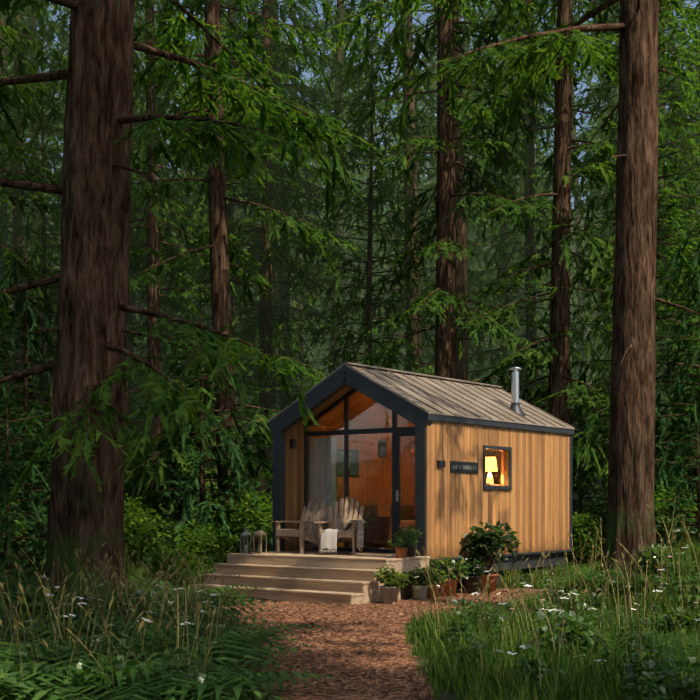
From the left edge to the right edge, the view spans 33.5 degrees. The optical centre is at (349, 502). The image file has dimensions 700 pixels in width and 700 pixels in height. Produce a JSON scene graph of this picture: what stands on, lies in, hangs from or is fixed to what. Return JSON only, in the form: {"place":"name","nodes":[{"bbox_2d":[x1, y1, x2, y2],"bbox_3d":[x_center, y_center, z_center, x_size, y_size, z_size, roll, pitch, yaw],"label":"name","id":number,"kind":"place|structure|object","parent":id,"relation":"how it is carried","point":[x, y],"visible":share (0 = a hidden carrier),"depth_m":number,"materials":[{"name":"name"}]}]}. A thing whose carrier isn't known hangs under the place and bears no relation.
{"place":"outdoors","nodes":[
{"label":"outdoors","id":0,"kind":"place"},
{"bbox_2d":[8,0,697,214],"label":"sky","id":1,"kind":"structure","parent":0,"point":[423,17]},
{"bbox_2d":[9,214,699,699],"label":"ground","id":2,"kind":"structure","parent":0,"point":[395,652],"depth_m":12.93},
{"bbox_2d":[0,657,30,699],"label":"fern","id":3,"kind":"object","parent":2,"relation":"on","point":[9,679],"visible":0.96,"depth_m":7.71,"materials":[{"name":"green"}]},
{"bbox_2d":[0,28,40,491],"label":"conifer tree","id":4,"kind":"object","parent":2,"relation":"on","point":[9,218],"visible":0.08,"depth_m":40.47,"materials":[{"name":"green plant"}]},
{"bbox_2d":[0,370,52,579],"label":"young fir","id":5,"kind":"object","parent":2,"relation":"on","point":[7,554],"visible":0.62,"depth_m":19.04,"materials":[{"name":"green plant"}]},
{"bbox_2d":[0,29,53,430],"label":"conifer tree","id":6,"kind":"object","parent":2,"relation":"on","point":[2,223],"visible":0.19,"depth_m":36.42,"materials":[{"name":"green plant"}]},
{"bbox_2d":[0,2,66,517],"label":"conifer tree","id":7,"kind":"object","parent":2,"relation":"on","point":[2,20],"visible":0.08,"depth_m":43.52,"materials":[{"name":"green plant"}]},
{"bbox_2d":[0,0,68,480],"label":"conifer tree","id":8,"kind":"object","parent":2,"relation":"on","point":[26,94],"visible":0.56,"depth_m":30.80,"materials":[{"name":"green plant"}]},
{"bbox_2d":[0,0,69,546],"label":"conifer tree","id":9,"kind":"object","parent":2,"relation":"on","point":[14,240],"visible":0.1,"depth_m":38.32,"materials":[{"name":"green plant"}]},
{"bbox_2d":[10,615,62,646],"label":"weed","id":10,"kind":"object","parent":2,"relation":"on","point":[40,624],"visible":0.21,"depth_m":11.13,"materials":[{"name":"green"}]},
{"bbox_2d":[6,1,68,535],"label":"conifer tree","id":11,"kind":"object","parent":2,"relation":"on","point":[35,23],"visible":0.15,"depth_m":46.73,"materials":[{"name":"green plant"}]},
{"bbox_2d":[0,215,126,559],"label":"conifer tree","id":12,"kind":"object","parent":2,"relation":"on","point":[26,340],"visible":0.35,"depth_m":28.58,"materials":[{"name":"green plant"}]},
{"bbox_2d":[0,354,148,574],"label":"conifer tree","id":13,"kind":"object","parent":2,"relation":"on","point":[39,507],"visible":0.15,"depth_m":23.85,"materials":[{"name":"green plant"}]},
{"bbox_2d":[0,51,166,548],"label":"conifer tree","id":14,"kind":"object","parent":2,"relation":"on","point":[43,234],"visible":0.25,"depth_m":34.40,"materials":[{"name":"green plant"}]},
{"bbox_2d":[58,655,150,699],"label":"weed","id":15,"kind":"object","parent":2,"relation":"on","point":[100,674],"visible":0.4,"depth_m":8.40,"materials":[{"name":"green"}]},
{"bbox_2d":[11,1,210,498],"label":"conifer tree","id":16,"kind":"object","parent":2,"relation":"on","point":[174,306],"visible":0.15,"depth_m":36.07,"materials":[{"name":"green plant"}]},
{"bbox_2d":[96,639,153,673],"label":"weed","id":17,"kind":"object","parent":2,"relation":"on","point":[131,648],"visible":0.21,"depth_m":9.68,"materials":[{"name":"green"}]},
{"bbox_2d":[4,0,247,497],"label":"conifer tree","id":18,"kind":"object","parent":2,"relation":"on","point":[131,301],"visible":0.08,"depth_m":39.12,"materials":[{"name":"green plant"}]},
{"bbox_2d":[49,0,206,498],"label":"conifer tree","id":19,"kind":"object","parent":2,"relation":"on","point":[160,96],"depth_m":44.77,"materials":[{"name":"green plant"}]},
{"bbox_2d":[22,0,262,551],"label":"conifer tree","id":20,"kind":"object","parent":2,"relation":"on","point":[154,234],"visible":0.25,"depth_m":32.59,"materials":[{"name":"green plant"}]},
{"bbox_2d":[111,589,182,619],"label":"weed","id":21,"kind":"object","parent":2,"relation":"on","point":[172,602],"visible":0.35,"depth_m":13.39,"materials":[{"name":"green"}]},
{"bbox_2d":[124,493,172,562],"bbox_3d":[-4.215,0.689,21.331,2.260,1.838,1.719,0,0,-33],"label":"shrub","id":22,"kind":"object","parent":2,"relation":"on","point":[137,540],"visible":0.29,"depth_m":21.37,"materials":[{"name":"green plant"}]},
{"bbox_2d":[124,446,191,563],"bbox_3d":[-5.310,0.069,27.515,2.822,3.214,3.390,0,0,21],"label":"shrub","id":23,"kind":"object","parent":2,"relation":"on","point":[146,499],"visible":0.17,"depth_m":27.44,"materials":[{"name":"green plant"}]},
{"bbox_2d":[125,330,217,551],"bbox_3d":[-5.325,-1.438,34.680,4.481,7.471,4.653,0,0,-1],"label":"conifer tree","id":24,"kind":"object","parent":2,"relation":"on","point":[185,379],"visible":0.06,"depth_m":34.48,"materials":[{"name":"green plant"}]},
{"bbox_2d":[147,542,201,586],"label":"shrub","id":25,"kind":"object","parent":2,"relation":"on","point":[155,559],"visible":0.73,"depth_m":21.05,"materials":[{"name":"green plant"}]},
{"bbox_2d":[151,647,210,689],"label":"weed","id":26,"kind":"object","parent":2,"relation":"on","point":[177,662],"visible":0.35,"depth_m":8.50,"materials":[{"name":"green"}]},
{"bbox_2d":[133,307,244,543],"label":"conifer tree","id":27,"kind":"object","parent":2,"relation":"on","point":[142,352],"visible":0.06,"depth_m":40.84,"materials":[{"name":"green plant"}]},
{"bbox_2d":[0,0,378,605],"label":"conifer tree","id":28,"kind":"object","parent":2,"relation":"on","point":[89,439],"visible":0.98,"depth_m":14.30,"materials":[{"name":"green plant"}]},
{"bbox_2d":[133,167,248,529],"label":"conifer tree","id":29,"kind":"object","parent":2,"relation":"on","point":[162,308],"visible":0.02,"depth_m":43.61,"materials":[{"name":"green plant"}]},
{"bbox_2d":[159,670,231,699],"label":"weed","id":30,"kind":"object","parent":2,"relation":"on","point":[201,676],"visible":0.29,"depth_m":8.19,"materials":[{"name":"green"}]},
{"bbox_2d":[124,281,278,568],"bbox_3d":[-3.317,-1.340,26.683,4.481,7.471,4.653,0,0,24],"label":"conifer tree","id":31,"kind":"object","parent":2,"relation":"on","point":[202,504],"visible":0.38,"depth_m":26.31,"materials":[{"name":"green plant"}]},
{"bbox_2d":[173,519,239,570],"bbox_3d":[-2.873,0.965,23.305,1.324,1.270,1.571,0,0,15],"label":"shrub","id":32,"kind":"object","parent":2,"relation":"on","point":[199,547],"visible":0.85,"depth_m":23.02,"materials":[{"name":"green plant"}]},
{"bbox_2d":[162,484,253,547],"bbox_3d":[-3.760,0.512,30.948,2.656,2.146,2.237,0,0,-5],"label":"shrub","id":33,"kind":"object","parent":2,"relation":"on","point":[206,509],"visible":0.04,"depth_m":30.73,"materials":[{"name":"green plant"}]},
{"bbox_2d":[140,263,276,538],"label":"conifer tree","id":34,"kind":"object","parent":2,"relation":"on","point":[236,329],"visible":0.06,"depth_m":45.17,"materials":[{"name":"green plant"}]},
{"bbox_2d":[45,0,382,558],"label":"conifer tree","id":35,"kind":"object","parent":2,"relation":"on","point":[221,260],"visible":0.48,"depth_m":27.30,"materials":[{"name":"green plant"}]},
{"bbox_2d":[126,0,333,447],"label":"conifer tree","id":36,"kind":"object","parent":2,"relation":"on","point":[230,209],"visible":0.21,"depth_m":36.48,"materials":[{"name":"green plant"}]},
{"bbox_2d":[203,486,272,551],"bbox_3d":[-2.409,0.609,26.321,1.910,2.042,2.511,0,0,6],"label":"shrub","id":37,"kind":"object","parent":2,"relation":"on","point":[252,528],"visible":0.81,"depth_m":25.98,"materials":[{"name":"green plant"}]},
{"bbox_2d":[176,0,306,464],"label":"conifer tree","id":38,"kind":"object","parent":2,"relation":"on","point":[239,216],"visible":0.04,"depth_m":47.65,"materials":[{"name":"green plant"}]},
{"bbox_2d":[161,0,379,548],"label":"conifer tree","id":39,"kind":"object","parent":2,"relation":"on","point":[265,331],"visible":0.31,"depth_m":35.53,"materials":[{"name":"green plant"}]},
{"bbox_2d":[170,0,374,547],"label":"conifer tree","id":40,"kind":"object","parent":2,"relation":"on","point":[305,169],"visible":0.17,"depth_m":40.04,"materials":[{"name":"green plant"}]},
{"bbox_2d":[179,0,383,476],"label":"conifer tree","id":41,"kind":"object","parent":2,"relation":"on","point":[311,189],"visible":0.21,"depth_m":42.00,"materials":[{"name":"green plant"}]},
{"bbox_2d":[241,128,358,456],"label":"conifer tree","id":42,"kind":"object","parent":2,"relation":"on","point":[301,257],"visible":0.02,"depth_m":54.64,"materials":[{"name":"green plant"}]},
{"bbox_2d":[278,0,329,393],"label":"conifer tree","id":43,"kind":"object","parent":2,"relation":"on","point":[286,42],"visible":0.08,"depth_m":57.20,"materials":[{"name":"green plant"}]},
{"bbox_2d":[281,0,394,372],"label":"conifer tree","id":44,"kind":"object","parent":2,"relation":"on","point":[336,92],"visible":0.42,"depth_m":47.47,"materials":[{"name":"green plant"}]},
{"bbox_2d":[291,0,393,386],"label":"conifer tree","id":45,"kind":"object","parent":2,"relation":"on","point":[351,175],"visible":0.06,"depth_m":59.70,"materials":[{"name":"green plant"}]},
{"bbox_2d":[289,1,398,454],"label":"tree","id":46,"kind":"object","parent":2,"relation":"on","point":[342,234],"visible":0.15,"depth_m":61.77,"materials":[{"name":"green plant"}]},
{"bbox_2d":[0,499,699,699],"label":"grass seed stalks","id":47,"kind":"object","parent":2,"relation":"on","point":[199,606],"depth_m":11.34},
{"bbox_2d":[0,544,699,699],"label":"ferns","id":48,"kind":"object","parent":2,"relation":"on","point":[236,644],"visible":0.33,"depth_m":10.26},
{"bbox_2d":[0,537,699,699],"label":"grass tufts","id":49,"kind":"object","parent":2,"relation":"on","point":[448,668],"visible":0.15,"depth_m":10.65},
{"bbox_2d":[252,56,460,477],"bbox_3d":[0.887,-6.003,34.231,7.068,15.675,7.288,0,0,7],"label":"tree","id":50,"kind":"object","parent":2,"relation":"on","point":[367,325],"visible":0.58,"depth_m":34.30,"materials":[{"name":"green plant"}]},
{"bbox_2d":[14,529,699,699],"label":"wildflower stems","id":51,"kind":"object","parent":2,"relation":"on","point":[450,620],"visible":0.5,"depth_m":11.28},
{"bbox_2d":[14,515,699,664],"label":"white wildflowers","id":52,"kind":"object","parent":2,"relation":"on","point":[509,652],"visible":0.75,"depth_m":10.80,"materials":[{"name":"white plant"}]},
{"bbox_2d":[344,13,402,363],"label":"tree","id":53,"kind":"object","parent":2,"relation":"on","point":[381,147],"visible":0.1,"depth_m":65.36,"materials":[{"name":"green plant"}]},
{"bbox_2d":[189,362,574,604],"bbox_3d":[0.898,-0.556,21.952,3.606,4.272,7.625,0,0,37],"label":"cabin","id":54,"kind":"object","parent":2,"relation":"on","point":[443,464],"visible":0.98,"depth_m":21.44,"materials":[{"name":"brown wood"}]},
{"bbox_2d":[388,530,415,557],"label":"potted plant","id":55,"kind":"object","parent":54,"relation":"on","point":[401,549],"visible":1,"depth_m":19.01,"materials":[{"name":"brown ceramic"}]},
{"bbox_2d":[394,525,421,556],"bbox_3d":[0.985,0.638,19.551,0.492,0.546,0.539,0,0,-2],"label":"pot on deck","id":56,"kind":"object","parent":54,"relation":"on","point":[411,552],"visible":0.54,"depth_m":19.44,"materials":[{"name":"plant"}]},
{"bbox_2d":[341,132,435,368],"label":"tree","id":57,"kind":"object","parent":2,"relation":"on","point":[401,350],"visible":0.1,"depth_m":71.14,"materials":[{"name":"green plant"}]},
{"bbox_2d":[373,564,408,603],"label":"potted plant","id":58,"kind":"object","parent":2,"relation":"on","point":[389,592],"visible":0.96,"depth_m":18.08,"materials":[{"name":"grey"}]},
{"bbox_2d":[352,0,434,368],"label":"tree","id":59,"kind":"object","parent":2,"relation":"on","point":[389,236],"visible":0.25,"depth_m":58.95,"materials":[{"name":"green plant"}]},
{"bbox_2d":[222,588,589,699],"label":"path wood chips","id":60,"kind":"object","parent":2,"relation":"on","point":[348,662],"visible":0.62,"depth_m":12.63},
{"bbox_2d":[338,181,479,380],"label":"tree","id":61,"kind":"object","parent":2,"relation":"on","point":[430,352],"visible":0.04,"depth_m":47.07,"materials":[{"name":"green plant"}]},
{"bbox_2d":[400,571,417,599],"bbox_3d":[0.892,1.299,19.010,0.539,0.563,0.504,0,0,-2],"label":"dark pot","id":62,"kind":"object","parent":2,"relation":"on","point":[406,592],"visible":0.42,"depth_m":18.88,"materials":[{"name":"grey ceramic"}]},
{"bbox_2d":[309,0,512,381],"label":"tree","id":63,"kind":"object","parent":2,"relation":"on","point":[409,134],"visible":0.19,"depth_m":38.48,"materials":[{"name":"green plant"}]},
{"bbox_2d":[409,566,436,599],"bbox_3d":[1.189,1.309,18.885,0.490,0.543,0.438,0,0,-2],"label":"pale pot","id":64,"kind":"object","parent":2,"relation":"on","point":[421,578],"visible":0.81,"depth_m":18.84,"materials":[{"name":"grey ceramic"}]},
{"bbox_2d":[421,567,446,598],"bbox_3d":[1.338,1.321,19.185,0.456,0.519,0.596,0,0,-41],"label":"terracotta pot","id":65,"kind":"object","parent":2,"relation":"on","point":[438,581],"visible":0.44,"depth_m":19.09,"materials":[{"name":"brown"}]},
{"bbox_2d":[353,1,523,378],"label":"tree","id":66,"kind":"object","parent":2,"relation":"on","point":[477,282],"visible":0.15,"depth_m":43.65,"materials":[{"name":"green plant"}]},
{"bbox_2d":[392,0,484,289],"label":"tree","id":67,"kind":"object","parent":2,"relation":"on","point":[423,104],"visible":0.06,"depth_m":79.69,"materials":[{"name":"green plant"}]},
{"bbox_2d":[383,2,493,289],"bbox_3d":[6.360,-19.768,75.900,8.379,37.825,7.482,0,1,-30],"label":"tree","id":68,"kind":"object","parent":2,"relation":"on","point":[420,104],"visible":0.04,"depth_m":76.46,"materials":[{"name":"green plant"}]},
{"bbox_2d":[302,0,593,479],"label":"tree","id":69,"kind":"object","parent":2,"relation":"on","point":[443,304],"visible":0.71,"depth_m":30.50,"materials":[{"name":"green plant"}]},
{"bbox_2d":[428,555,470,596],"bbox_3d":[1.642,1.235,19.640,0.794,0.690,0.748,0,0,-2],"label":"terracotta pot","id":70,"kind":"object","parent":2,"relation":"on","point":[453,575],"visible":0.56,"depth_m":19.50,"materials":[{"name":"brown"}]},
{"bbox_2d":[387,3,524,375],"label":"tree","id":71,"kind":"object","parent":2,"relation":"on","point":[472,261],"visible":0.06,"depth_m":50.78,"materials":[{"name":"green plant"}]},
{"bbox_2d":[437,611,476,653],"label":"weed","id":72,"kind":"object","parent":2,"relation":"on","point":[466,627],"visible":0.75,"depth_m":11.77,"materials":[{"name":"green"}]},
{"bbox_2d":[425,2,511,379],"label":"tree","id":73,"kind":"object","parent":2,"relation":"on","point":[470,237],"visible":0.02,"depth_m":64.03,"materials":[{"name":"green plant"}]},
{"bbox_2d":[456,557,488,593],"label":"potted plant","id":74,"kind":"object","parent":2,"relation":"on","point":[473,575],"visible":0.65,"depth_m":20.08,"materials":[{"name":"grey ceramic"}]},
{"bbox_2d":[451,637,494,670],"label":"weed","id":75,"kind":"object","parent":2,"relation":"on","point":[475,645],"visible":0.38,"depth_m":10.62,"materials":[{"name":"green"}]},
{"bbox_2d":[415,0,550,380],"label":"tree","id":76,"kind":"object","parent":2,"relation":"on","point":[462,361],"visible":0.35,"depth_m":34.81,"materials":[{"name":"brown plant"}]},
{"bbox_2d":[459,520,520,591],"bbox_3d":[2.445,0.944,20.667,1.169,1.273,1.130,0,0,34],"label":"terracotta pot","id":77,"kind":"object","parent":2,"relation":"on","point":[476,547],"visible":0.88,"depth_m":20.45,"materials":[{"name":"brown"}]},
{"bbox_2d":[304,0,699,594],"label":"tree","id":78,"kind":"object","parent":2,"relation":"on","point":[630,517],"visible":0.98,"depth_m":15.69,"materials":[{"name":"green plant"}]},
{"bbox_2d":[422,0,586,390],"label":"tree","id":79,"kind":"object","parent":2,"relation":"on","point":[503,230],"visible":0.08,"depth_m":48.08,"materials":[{"name":"green plant"}]},
{"bbox_2d":[415,0,615,434],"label":"tree","id":80,"kind":"object","parent":2,"relation":"on","point":[529,337],"visible":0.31,"depth_m":37.52,"materials":[{"name":"green plant"}]},
{"bbox_2d":[465,1,585,402],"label":"tree","id":81,"kind":"object","parent":2,"relation":"on","point":[522,290],"visible":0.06,"depth_m":60.28,"materials":[{"name":"green plant"}]},
{"bbox_2d":[468,130,585,429],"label":"tree","id":82,"kind":"object","parent":2,"relation":"on","point":[542,304],"visible":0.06,"depth_m":52.09,"materials":[{"name":"green plant"}]},
{"bbox_2d":[504,644,551,685],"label":"weed","id":83,"kind":"object","parent":2,"relation":"on","point":[531,665],"visible":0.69,"depth_m":9.38,"materials":[{"name":"green"}]},
{"bbox_2d":[466,0,590,403],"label":"tree","id":84,"kind":"object","parent":2,"relation":"on","point":[526,191],"visible":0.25,"depth_m":40.22,"materials":[{"name":"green plant"}]},
{"bbox_2d":[432,0,693,564],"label":"tree","id":85,"kind":"object","parent":2,"relation":"on","point":[560,405],"visible":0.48,"depth_m":29.85,"materials":[{"name":"green plant"}]},
{"bbox_2d":[530,608,605,639],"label":"weed","id":86,"kind":"object","parent":2,"relation":"on","point":[564,615],"visible":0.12,"depth_m":12.07,"materials":[{"name":"green"}]},
{"bbox_2d":[525,611,612,661],"bbox_3d":[2.078,1.316,11.085,0.684,0.598,0.904,0,0,41],"label":"weed","id":87,"kind":"object","parent":2,"relation":"on","point":[587,632],"visible":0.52,"depth_m":11.04,"materials":[{"name":"green"}]},
{"bbox_2d":[533,356,609,549],"bbox_3d":[6.460,-0.816,32.919,4.459,6.880,4.824,0,0,31],"label":"young fir","id":88,"kind":"object","parent":2,"relation":"on","point":[591,489],"visible":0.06,"depth_m":32.95,"materials":[{"name":"green plant"}]},
{"bbox_2d":[537,0,614,483],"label":"tree","id":89,"kind":"object","parent":2,"relation":"on","point":[574,136],"visible":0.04,"depth_m":61.03,"materials":[{"name":"brown plant"}]},
{"bbox_2d":[567,510,604,566],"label":"shrub","id":90,"kind":"object","parent":2,"relation":"on","point":[579,531],"visible":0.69,"depth_m":27.02,"materials":[{"name":"green plant"}]},
{"bbox_2d":[563,589,608,614],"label":"weed","id":91,"kind":"object","parent":2,"relation":"on","point":[582,602],"visible":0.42,"depth_m":14.48,"materials":[{"name":"green"}]},
{"bbox_2d":[498,0,699,497],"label":"tree","id":92,"kind":"object","parent":2,"relation":"on","point":[590,433],"visible":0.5,"depth_m":29.47,"materials":[{"name":"green plant"}]},
{"bbox_2d":[536,0,699,498],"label":"tree","id":93,"kind":"object","parent":2,"relation":"on","point":[604,232],"visible":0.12,"depth_m":42.24,"materials":[{"name":"green plant"}]},
{"bbox_2d":[541,0,699,476],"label":"tree","id":94,"kind":"object","parent":2,"relation":"on","point":[599,98],"visible":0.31,"depth_m":36.21,"materials":[{"name":"green plant"}]},
{"bbox_2d":[572,451,696,563],"bbox_3d":[7.073,0.127,28.111,3.390,3.214,2.822,0,0,-4],"label":"shrub","id":95,"kind":"object","parent":2,"relation":"on","point":[657,470],"visible":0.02,"depth_m":28.18,"materials":[{"name":"green plant"}]},
{"bbox_2d":[571,6,698,473],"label":"tree","id":96,"kind":"object","parent":2,"relation":"on","point":[610,286],"visible":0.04,"depth_m":50.46,"materials":[{"name":"green plant"}]},
{"bbox_2d":[573,0,699,490],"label":"tree","id":97,"kind":"object","parent":2,"relation":"on","point":[687,119],"visible":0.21,"depth_m":33.79,"materials":[{"name":"green plant"}]},
{"bbox_2d":[615,621,657,651],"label":"weed","id":98,"kind":"object","parent":2,"relation":"on","point":[631,636],"visible":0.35,"depth_m":11.04,"materials":[{"name":"green"}]},
{"bbox_2d":[588,3,699,409],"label":"tree","id":99,"kind":"object","parent":2,"relation":"on","point":[598,124],"depth_m":52.78,"materials":[{"name":"green plant"}]},
{"bbox_2d":[626,671,669,699],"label":"weed","id":100,"kind":"object","parent":2,"relation":"on","point":[654,689],"visible":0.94,"depth_m":8.08,"materials":[{"name":"green"}]},
{"bbox_2d":[599,214,699,552],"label":"tree","id":101,"kind":"object","parent":2,"relation":"on","point":[686,327],"visible":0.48,"depth_m":26.56,"materials":[{"name":"green plant"}]},
{"bbox_2d":[610,43,699,441],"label":"tree","id":102,"kind":"object","parent":2,"relation":"on","point":[685,143],"visible":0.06,"depth_m":43.48,"materials":[{"name":"green plant"}]},
{"bbox_2d":[623,644,689,696],"bbox_3d":[2.290,1.322,8.665,0.493,0.539,0.420,0,0,26],"label":"weed","id":103,"kind":"object","parent":2,"relation":"on","point":[629,665],"visible":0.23,"depth_m":8.67,"materials":[{"name":"green"}]},
{"bbox_2d":[639,543,673,583],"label":"weed","id":104,"kind":"object","parent":2,"relation":"on","point":[654,558],"visible":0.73,"depth_m":15.49,"materials":[{"name":"green"}]},
{"bbox_2d":[618,657,699,699],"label":"weed","id":105,"kind":"object","parent":2,"relation":"on","point":[680,684],"visible":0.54,"depth_m":8.40,"materials":[{"name":"green"}]},
{"bbox_2d":[654,483,696,550],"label":"shrub","id":106,"kind":"object","parent":2,"relation":"on","point":[660,505],"visible":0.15,"depth_m":24.18,"materials":[{"name":"green plant"}]},
{"bbox_2d":[654,402,699,550],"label":"young fir","id":107,"kind":"object","parent":2,"relation":"on","point":[672,507],"visible":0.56,"depth_m":22.27,"materials":[{"name":"green plant"}]},
{"bbox_2d":[655,327,699,531],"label":"young fir","id":108,"kind":"object","parent":2,"relation":"on","point":[657,448],"depth_m":30.99,"materials":[{"name":"green plant"}]},
{"bbox_2d":[658,606,699,638],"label":"weed","id":109,"kind":"object","parent":2,"relation":"on","point":[682,621],"visible":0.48,"depth_m":12.46,"materials":[{"name":"green"}]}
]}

